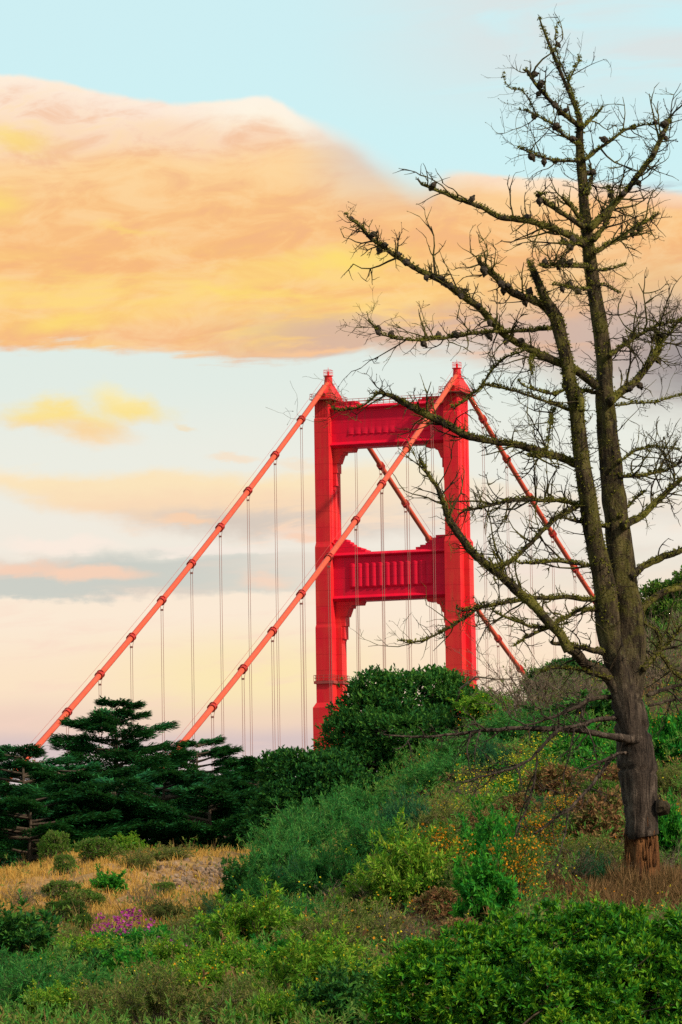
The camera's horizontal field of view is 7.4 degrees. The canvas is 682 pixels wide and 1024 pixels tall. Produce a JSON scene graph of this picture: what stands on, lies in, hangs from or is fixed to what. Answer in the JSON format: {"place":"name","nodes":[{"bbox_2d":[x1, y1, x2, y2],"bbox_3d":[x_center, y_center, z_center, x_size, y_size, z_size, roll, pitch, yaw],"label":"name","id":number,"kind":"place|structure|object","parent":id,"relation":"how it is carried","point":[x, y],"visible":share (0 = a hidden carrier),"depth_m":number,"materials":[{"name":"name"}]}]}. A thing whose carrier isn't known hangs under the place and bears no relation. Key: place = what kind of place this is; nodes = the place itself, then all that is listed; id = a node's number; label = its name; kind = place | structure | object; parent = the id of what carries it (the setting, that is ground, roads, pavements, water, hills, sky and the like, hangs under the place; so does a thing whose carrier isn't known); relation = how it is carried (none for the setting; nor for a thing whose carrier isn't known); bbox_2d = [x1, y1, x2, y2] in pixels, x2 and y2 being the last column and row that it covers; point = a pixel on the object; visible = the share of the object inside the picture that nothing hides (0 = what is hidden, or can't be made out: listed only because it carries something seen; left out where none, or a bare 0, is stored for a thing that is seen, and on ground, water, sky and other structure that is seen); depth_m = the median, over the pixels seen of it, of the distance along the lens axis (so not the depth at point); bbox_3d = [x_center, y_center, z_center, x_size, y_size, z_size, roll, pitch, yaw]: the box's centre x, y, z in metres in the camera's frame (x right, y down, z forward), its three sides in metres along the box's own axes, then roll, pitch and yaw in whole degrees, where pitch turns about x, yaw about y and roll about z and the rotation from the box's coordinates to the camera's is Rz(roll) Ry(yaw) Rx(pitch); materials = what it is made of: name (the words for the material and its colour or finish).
{"place":"outdoors","nodes":[
{"label":"outdoors","id":0,"kind":"place"},
{"bbox_2d":[12,362,598,778],"bbox_3d":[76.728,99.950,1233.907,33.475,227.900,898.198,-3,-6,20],"label":"suspension bridge","id":1,"kind":"structure","parent":0,"point":[348,577],"depth_m":1060.14,"materials":[{"name":"red paint"}]},
{"bbox_2d":[0,633,681,1023],"bbox_3d":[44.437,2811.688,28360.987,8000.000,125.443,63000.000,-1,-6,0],"label":"ground","id":2,"kind":"structure","parent":0,"point":[204,859],"depth_m":97.78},
{"bbox_2d":[0,944,56,990],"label":"feathery shrub","id":3,"kind":"object","parent":2,"relation":"on","point":[10,968],"visible":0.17,"depth_m":65.34,"materials":[{"name":"green plant"}]},
{"bbox_2d":[0,888,62,960],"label":"evergreen bush","id":4,"kind":"object","parent":2,"relation":"on","point":[35,934],"visible":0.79,"depth_m":71.65,"materials":[{"name":"green plant"}]},
{"bbox_2d":[0,946,80,1013],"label":"feathery shrub","id":5,"kind":"object","parent":2,"relation":"on","point":[44,978],"visible":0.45,"depth_m":62.85,"materials":[{"name":"green plant"}]},
{"bbox_2d":[0,743,97,862],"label":"cypress tree","id":6,"kind":"object","parent":2,"relation":"on","point":[20,774],"visible":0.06,"depth_m":255.32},
{"bbox_2d":[36,829,70,860],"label":"mound shrub","id":7,"kind":"object","parent":2,"relation":"on","point":[52,841],"visible":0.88,"depth_m":106.90,"materials":[{"name":"green plant"}]},
{"bbox_2d":[11,971,98,1023],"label":"leafy shrub","id":8,"kind":"object","parent":2,"relation":"on","point":[62,998],"visible":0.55,"depth_m":61.02,"materials":[{"name":"green plant"}]},
{"bbox_2d":[32,878,84,901],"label":"mound shrub","id":9,"kind":"object","parent":2,"relation":"on","point":[58,886],"visible":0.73,"depth_m":90.40,"materials":[{"name":"green plant"}]},
{"bbox_2d":[53,852,76,874],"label":"mound shrub","id":10,"kind":"object","parent":2,"relation":"on","point":[61,859],"visible":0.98,"depth_m":99.46,"materials":[{"name":"green plant"}]},
{"bbox_2d":[44,899,90,925],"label":"mound shrub","id":11,"kind":"object","parent":2,"relation":"on","point":[60,904],"visible":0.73,"depth_m":82.90,"materials":[{"name":"green plant"}]},
{"bbox_2d":[0,758,139,861],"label":"cypress tree","id":12,"kind":"object","parent":2,"relation":"on","point":[39,773],"visible":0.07,"depth_m":243.76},
{"bbox_2d":[0,786,145,870],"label":"cypress tree","id":13,"kind":"object","parent":2,"relation":"on","point":[11,806],"visible":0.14,"depth_m":232.90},
{"bbox_2d":[37,945,127,998],"bbox_3d":[-3.162,5.717,64.800,1.104,0.865,1.095,-6,-7,40],"label":"bush","id":14,"kind":"object","parent":2,"relation":"on","point":[88,974],"visible":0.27,"depth_m":64.66,"materials":[{"name":"green plant"}]},
{"bbox_2d":[61,888,108,907],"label":"mound shrub","id":15,"kind":"object","parent":2,"relation":"on","point":[98,897],"visible":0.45,"depth_m":88.59,"materials":[{"name":"green plant"}]},
{"bbox_2d":[51,928,129,960],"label":"leafy shrub","id":16,"kind":"object","parent":2,"relation":"on","point":[95,943],"visible":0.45,"depth_m":70.94,"materials":[{"name":"green plant"}]},
{"bbox_2d":[57,940,137,977],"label":"bush","id":17,"kind":"object","parent":2,"relation":"on","point":[111,950],"visible":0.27,"depth_m":69.67,"materials":[{"name":"green plant"}]},
{"bbox_2d":[72,835,126,864],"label":"mound shrub","id":18,"kind":"object","parent":2,"relation":"on","point":[89,844],"visible":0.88,"depth_m":102.08,"materials":[{"name":"green plant"}]},
{"bbox_2d":[67,964,149,1023],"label":"scrub bush","id":19,"kind":"object","parent":2,"relation":"on","point":[93,993],"visible":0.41,"depth_m":60.34,"materials":[{"name":"green plant"}]},
{"bbox_2d":[88,863,129,893],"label":"leafy plant","id":20,"kind":"object","parent":2,"relation":"on","point":[113,881],"visible":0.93,"depth_m":93.46,"materials":[{"name":"green plant"}]},
{"bbox_2d":[25,696,212,842],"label":"cypress tree","id":21,"kind":"object","parent":2,"relation":"on","point":[129,751],"visible":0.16,"depth_m":260.33,"materials":[{"name":"plant"}]},
{"bbox_2d":[1,768,240,848],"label":"cypress tree","id":22,"kind":"object","parent":2,"relation":"on","point":[99,794],"visible":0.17,"depth_m":235.29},
{"bbox_2d":[81,906,172,949],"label":"flowering plant","id":23,"kind":"object","parent":2,"relation":"on","point":[131,932],"visible":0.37,"depth_m":74.44,"materials":[{"name":"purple plant"}]},
{"bbox_2d":[0,844,256,934],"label":"dry grass","id":24,"kind":"structure","parent":2,"relation":"on","point":[34,869],"depth_m":97.44,"materials":[{"name":"plant"}]},
{"bbox_2d":[107,831,154,852],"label":"leafy shrub","id":25,"kind":"object","parent":2,"relation":"on","point":[124,840],"visible":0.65,"depth_m":108.22,"materials":[{"name":"green plant"}]},
{"bbox_2d":[100,940,166,979],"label":"leafy plant","id":26,"kind":"object","parent":2,"relation":"on","point":[120,956],"visible":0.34,"depth_m":68.83,"materials":[{"name":"green plant"}]},
{"bbox_2d":[114,842,160,871],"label":"scrub bush","id":27,"kind":"object","parent":2,"relation":"on","point":[141,860],"visible":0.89,"depth_m":100.29,"materials":[{"name":"green plant"}]},
{"bbox_2d":[94,949,208,1023],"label":"scrub bush","id":28,"kind":"object","parent":2,"relation":"on","point":[154,997],"visible":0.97,"depth_m":57.36,"materials":[{"name":"green plant"}]},
{"bbox_2d":[131,898,194,920],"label":"scrub bush","id":29,"kind":"object","parent":2,"relation":"on","point":[161,909],"visible":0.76,"depth_m":82.65,"materials":[{"name":"green plant"}]},
{"bbox_2d":[138,842,198,861],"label":"scrub bush","id":30,"kind":"object","parent":2,"relation":"on","point":[165,850],"visible":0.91,"depth_m":106.67,"materials":[{"name":"green plant"}]},
{"bbox_2d":[129,933,208,973],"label":"leafy shrub","id":31,"kind":"object","parent":2,"relation":"on","point":[177,947],"visible":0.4,"depth_m":69.40,"materials":[{"name":"green plant"}]},
{"bbox_2d":[90,769,254,850],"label":"cypress tree","id":32,"kind":"object","parent":2,"relation":"on","point":[176,778],"visible":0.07,"depth_m":238.79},
{"bbox_2d":[119,784,259,851],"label":"cypress tree","id":33,"kind":"object","parent":2,"relation":"on","point":[205,831],"visible":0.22,"depth_m":233.93,"materials":[{"name":"plant"}]},
{"bbox_2d":[148,734,243,776],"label":"cypress tree","id":34,"kind":"object","parent":2,"relation":"on","point":[222,753],"visible":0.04,"depth_m":270.06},
{"bbox_2d":[151,857,248,892],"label":"stones","id":35,"kind":"object","parent":2,"relation":"on","point":[211,870],"visible":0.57,"depth_m":100.52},
{"bbox_2d":[159,945,243,1001],"bbox_3d":[-1.769,5.581,62.943,1.140,0.851,1.389,-6,-4,30],"label":"leafy shrub","id":36,"kind":"object","parent":2,"relation":"on","point":[213,975],"visible":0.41,"depth_m":62.87,"materials":[{"name":"green plant"}]},
{"bbox_2d":[174,931,290,982],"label":"leafy shrub","id":37,"kind":"object","parent":2,"relation":"on","point":[230,957],"visible":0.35,"depth_m":65.06,"materials":[{"name":"green plant"}]},
{"bbox_2d":[182,973,286,1023],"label":"scrub bush","id":38,"kind":"object","parent":2,"relation":"on","point":[240,989],"visible":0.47,"depth_m":57.09,"materials":[{"name":"green plant"}]},
{"bbox_2d":[215,755,264,850],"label":"cypress tree","id":39,"kind":"object","parent":2,"relation":"on","point":[247,769],"visible":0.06,"depth_m":244.86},
{"bbox_2d":[218,852,264,901],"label":"evergreen bush","id":40,"kind":"object","parent":2,"relation":"on","point":[238,873],"visible":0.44,"depth_m":83.74,"materials":[{"name":"green plant"}]},
{"bbox_2d":[185,874,325,950],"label":"leafy shrub","id":41,"kind":"object","parent":2,"relation":"on","point":[260,914],"visible":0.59,"depth_m":71.43,"materials":[{"name":"green plant"}]},
{"bbox_2d":[223,854,307,908],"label":"feathery shrub","id":42,"kind":"object","parent":2,"relation":"on","point":[254,883],"visible":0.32,"depth_m":80.89,"materials":[{"name":"green plant"}]},
{"bbox_2d":[221,817,321,884],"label":"feathery shrub","id":43,"kind":"object","parent":2,"relation":"on","point":[279,855],"visible":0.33,"depth_m":84.16,"materials":[{"name":"green plant"}]},
{"bbox_2d":[225,979,327,1023],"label":"leafy shrub","id":44,"kind":"object","parent":2,"relation":"on","point":[266,1002],"visible":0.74,"depth_m":55.41,"materials":[{"name":"green plant"}]},
{"bbox_2d":[250,929,327,968],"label":"leafy plant","id":45,"kind":"object","parent":2,"relation":"on","point":[282,942],"visible":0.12,"depth_m":65.43,"materials":[{"name":"green plant"}]},
{"bbox_2d":[244,789,352,865],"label":"feathery shrub","id":46,"kind":"object","parent":2,"relation":"on","point":[312,831],"visible":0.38,"depth_m":99.42,"materials":[{"name":"green plant"}]},
{"bbox_2d":[233,744,384,845],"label":"evergreen tree","id":47,"kind":"object","parent":2,"relation":"on","point":[316,771],"visible":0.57,"depth_m":119.42,"materials":[{"name":"green plant"}]},
{"bbox_2d":[270,893,348,921],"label":"feathery shrub","id":48,"kind":"object","parent":2,"relation":"on","point":[296,912],"visible":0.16,"depth_m":73.41,"materials":[{"name":"green plant"}]},
{"bbox_2d":[243,915,386,996],"bbox_3d":[-0.337,5.173,60.806,1.566,1.115,1.629,1,-6,-15],"label":"leafy shrub","id":49,"kind":"object","parent":2,"relation":"on","point":[306,960],"visible":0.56,"depth_m":60.73,"materials":[{"name":"green plant"}]},
{"bbox_2d":[271,966,367,1023],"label":"evergreen bush","id":50,"kind":"object","parent":2,"relation":"on","point":[332,993],"visible":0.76,"depth_m":55.33,"materials":[{"name":"green plant"}]},
{"bbox_2d":[260,783,379,841],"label":"feathery shrub","id":51,"kind":"object","parent":2,"relation":"on","point":[339,813],"visible":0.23,"depth_m":101.47,"materials":[{"name":"green plant"}]},
{"bbox_2d":[271,902,381,956],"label":"scrub bush","id":52,"kind":"object","parent":2,"relation":"on","point":[307,927],"visible":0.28,"depth_m":66.72,"materials":[{"name":"green plant"}]},
{"bbox_2d":[281,836,380,902],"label":"feathery shrub","id":53,"kind":"object","parent":2,"relation":"on","point":[326,871],"visible":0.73,"depth_m":80.58,"materials":[{"name":"green plant"}]},
{"bbox_2d":[294,929,386,969],"bbox_3d":[0.009,5.358,62.693,1.443,0.881,1.327,-2,-6,8],"label":"leafy shrub","id":54,"kind":"object","parent":2,"relation":"on","point":[352,948],"visible":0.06,"depth_m":62.71,"materials":[{"name":"green plant"}]},
{"bbox_2d":[0,607,681,1023],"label":"green scrub","id":55,"kind":"object","parent":2,"relation":"on","point":[158,1017],"visible":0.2,"depth_m":75.67,"materials":[{"name":"green plant"}]},
{"bbox_2d":[0,616,681,1023],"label":"undergrowth","id":56,"kind":"object","parent":2,"relation":"on","point":[292,1020],"visible":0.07,"depth_m":71.96,"materials":[{"name":"plant"}]},
{"bbox_2d":[2,623,681,1023],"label":"dry weeds","id":57,"kind":"object","parent":2,"relation":"on","point":[200,903],"visible":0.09,"depth_m":82.22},
{"bbox_2d":[284,895,405,956],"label":"scrub bush","id":58,"kind":"object","parent":2,"relation":"on","point":[357,917],"visible":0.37,"depth_m":68.95,"materials":[{"name":"green plant"}]},
{"bbox_2d":[319,952,377,997],"bbox_3d":[0.079,5.222,58.040,0.766,0.822,0.719,1,-6,-19],"label":"evergreen bush","id":59,"kind":"object","parent":2,"relation":"on","point":[341,974],"visible":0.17,"depth_m":57.96,"materials":[{"name":"green plant"}]},
{"bbox_2d":[315,775,395,818],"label":"feathery shrub","id":60,"kind":"object","parent":2,"relation":"on","point":[357,802],"visible":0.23,"depth_m":107.33,"materials":[{"name":"green plant"}]},
{"bbox_2d":[326,860,404,917],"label":"leafy shrub","id":61,"kind":"object","parent":2,"relation":"on","point":[348,892],"visible":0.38,"depth_m":75.53,"materials":[{"name":"green plant"}]},
{"bbox_2d":[322,801,416,863],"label":"feathery shrub","id":62,"kind":"object","parent":2,"relation":"on","point":[358,839],"visible":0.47,"depth_m":87.21,"materials":[{"name":"green plant"}]},
{"bbox_2d":[359,781,443,835],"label":"feathery shrub","id":63,"kind":"object","parent":2,"relation":"on","point":[389,811],"visible":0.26,"depth_m":90.85,"materials":[{"name":"green plant"}]},
{"bbox_2d":[351,805,458,916],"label":"leafy shrub","id":64,"kind":"object","parent":2,"relation":"on","point":[424,869],"visible":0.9,"depth_m":75.10,"materials":[{"name":"green plant"}]},
{"bbox_2d":[370,902,443,953],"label":"bush","id":65,"kind":"object","parent":2,"relation":"on","point":[405,928],"visible":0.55,"depth_m":68.90,"materials":[{"name":"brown plant"}]},
{"bbox_2d":[311,662,528,788],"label":"evergreen tree","id":66,"kind":"object","parent":2,"relation":"on","point":[351,725],"visible":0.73,"depth_m":125.41,"materials":[{"name":"green plant"}]},
{"bbox_2d":[374,743,479,804],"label":"feathery shrub","id":67,"kind":"object","parent":2,"relation":"on","point":[423,774],"visible":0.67,"depth_m":107.34,"materials":[{"name":"green plant"}]},
{"bbox_2d":[177,651,681,995],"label":"dry scrub","id":68,"kind":"object","parent":2,"relation":"on","point":[403,917],"visible":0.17,"depth_m":74.39,"materials":[{"name":"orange plant"}]},
{"bbox_2d":[404,886,462,925],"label":"dry bush","id":69,"kind":"object","parent":2,"relation":"on","point":[427,898],"visible":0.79,"depth_m":71.21,"materials":[{"name":"orange plant"}]},
{"bbox_2d":[398,817,489,867],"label":"flowering shrub","id":70,"kind":"object","parent":2,"relation":"on","point":[440,832],"visible":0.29,"depth_m":76.21,"materials":[{"name":"green plant"}]},
{"bbox_2d":[406,787,483,836],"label":"scrub bush","id":71,"kind":"object","parent":2,"relation":"on","point":[428,817],"visible":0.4,"depth_m":88.76,"materials":[{"name":"green plant"}]},
{"bbox_2d":[413,717,531,769],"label":"feathery shrub","id":72,"kind":"object","parent":2,"relation":"on","point":[456,743],"visible":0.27,"depth_m":110.34,"materials":[{"name":"green plant"}]},
{"bbox_2d":[266,6,681,900],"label":"dead pine tree","id":73,"kind":"object","parent":2,"relation":"on","point":[620,608],"visible":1,"depth_m":78.04,"materials":[{"name":"brown plant"}]},
{"bbox_2d":[445,681,513,727],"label":"leafy shrub","id":74,"kind":"object","parent":2,"relation":"on","point":[465,702],"visible":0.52,"depth_m":124.27,"materials":[{"name":"green plant"}]},
{"bbox_2d":[448,830,520,923],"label":"leafy plant","id":75,"kind":"object","parent":2,"relation":"on","point":[478,885],"visible":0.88,"depth_m":69.62,"materials":[{"name":"green plant"}]},
{"bbox_2d":[463,794,520,874],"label":"leafy plant","id":76,"kind":"object","parent":2,"relation":"on","point":[485,833],"visible":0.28,"depth_m":77.40,"materials":[{"name":"green plant"}]},
{"bbox_2d":[453,764,530,812],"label":"mustard plant","id":77,"kind":"object","parent":2,"relation":"on","point":[488,797],"visible":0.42,"depth_m":96.52,"materials":[{"name":"green plant"}]},
{"bbox_2d":[468,735,519,777],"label":"feathery shrub","id":78,"kind":"object","parent":2,"relation":"on","point":[489,750],"visible":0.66,"depth_m":105.06,"materials":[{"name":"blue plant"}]},
{"bbox_2d":[477,830,548,910],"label":"flowering shrub","id":79,"kind":"object","parent":2,"relation":"on","point":[524,874],"visible":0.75,"depth_m":73.75,"materials":[{"name":"green plant"}]},
{"bbox_2d":[488,789,548,822],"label":"dry bush","id":80,"kind":"object","parent":2,"relation":"on","point":[517,800],"visible":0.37,"depth_m":89.75,"materials":[{"name":"orange plant"}]},
{"bbox_2d":[356,895,681,1023],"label":"laurel bush","id":81,"kind":"object","parent":2,"relation":"on","point":[521,972],"visible":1,"depth_m":51.38,"materials":[{"name":"green plant"}]},
{"bbox_2d":[467,703,581,746],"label":"feathery shrub","id":82,"kind":"object","parent":2,"relation":"on","point":[501,722],"visible":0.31,"depth_m":111.41,"materials":[{"name":"green plant"}]},
{"bbox_2d":[450,626,605,720],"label":"dead bush","id":83,"kind":"object","parent":2,"relation":"on","point":[515,697],"visible":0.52,"depth_m":118.94,"materials":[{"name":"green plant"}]},
{"bbox_2d":[504,812,575,865],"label":"flowering shrub","id":84,"kind":"object","parent":2,"relation":"on","point":[548,840],"visible":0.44,"depth_m":82.56,"materials":[{"name":"green plant"}]},
{"bbox_2d":[518,762,586,799],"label":"dry bush","id":85,"kind":"object","parent":2,"relation":"on","point":[549,773],"visible":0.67,"depth_m":95.78,"materials":[{"name":"orange plant"}]},
{"bbox_2d":[522,655,603,697],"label":"bush","id":86,"kind":"object","parent":2,"relation":"on","point":[562,659],"visible":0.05,"depth_m":131.03,"materials":[{"name":"green plant"}]},
{"bbox_2d":[518,688,615,733],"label":"evergreen bush","id":87,"kind":"object","parent":2,"relation":"on","point":[599,706],"visible":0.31,"depth_m":112.46,"materials":[{"name":"green plant"}]},
{"bbox_2d":[521,844,633,882],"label":"dead bush","id":88,"kind":"object","parent":2,"relation":"on","point":[576,869],"visible":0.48,"depth_m":77.53,"materials":[{"name":"brown plant"}]},
{"bbox_2d":[539,713,616,766],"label":"leafy plant","id":89,"kind":"object","parent":2,"relation":"on","point":[596,741],"visible":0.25,"depth_m":103.04,"materials":[{"name":"green plant"}]},
{"bbox_2d":[511,655,649,712],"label":"dead bush","id":90,"kind":"object","parent":2,"relation":"on","point":[578,687],"visible":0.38,"depth_m":115.98,"materials":[{"name":"brown plant"}]},
{"bbox_2d":[548,763,619,794],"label":"dry bush","id":91,"kind":"object","parent":2,"relation":"on","point":[614,771],"visible":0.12,"depth_m":94.77,"materials":[{"name":"orange plant"}]},
{"bbox_2d":[544,833,624,865],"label":"scrub bush","id":92,"kind":"object","parent":2,"relation":"on","point":[582,845],"visible":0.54,"depth_m":81.71,"materials":[{"name":"green plant"}]},
{"bbox_2d":[557,843,624,884],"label":"feathery shrub","id":93,"kind":"object","parent":2,"relation":"on","point":[599,871],"visible":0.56,"depth_m":77.72,"materials":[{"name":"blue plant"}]},
{"bbox_2d":[557,784,625,849],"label":"dry bush","id":94,"kind":"object","parent":2,"relation":"on","point":[616,803],"visible":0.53,"depth_m":84.72,"materials":[{"name":"orange plant"}]},
{"bbox_2d":[567,744,616,781],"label":"leafy plant","id":95,"kind":"object","parent":2,"relation":"on","point":[582,765],"visible":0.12,"depth_m":98.22,"materials":[{"name":"green plant"}]},
{"bbox_2d":[538,858,681,910],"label":"dry grass","id":96,"kind":"structure","parent":2,"relation":"on","point":[620,885],"depth_m":76.72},
{"bbox_2d":[638,565,681,648],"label":"evergreen tree","id":97,"kind":"object","parent":2,"relation":"on","point":[662,604],"visible":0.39,"depth_m":139.99,"materials":[{"name":"green plant"}]},
{"bbox_2d":[643,696,681,769],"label":"leafy plant","id":98,"kind":"object","parent":2,"relation":"on","point":[671,728],"visible":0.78,"depth_m":101.10,"materials":[{"name":"green plant"}]},
{"bbox_2d":[645,593,681,691],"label":"dead bush","id":99,"kind":"object","parent":2,"relation":"on","point":[648,674],"visible":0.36,"depth_m":119.51,"materials":[{"name":"brown plant"}]},
{"bbox_2d":[656,756,681,796],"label":"scrub bush","id":100,"kind":"object","parent":2,"relation":"on","point":[666,779],"visible":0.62,"depth_m":93.59,"materials":[{"name":"green plant"}]},
{"bbox_2d":[657,786,681,863],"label":"leafy plant","id":101,"kind":"object","parent":2,"relation":"on","point":[669,828],"visible":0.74,"depth_m":82.54,"materials":[{"name":"green plant"}]},
{"bbox_2d":[0,0,681,784],"label":"sky","id":102,"kind":"structure","parent":0,"point":[176,176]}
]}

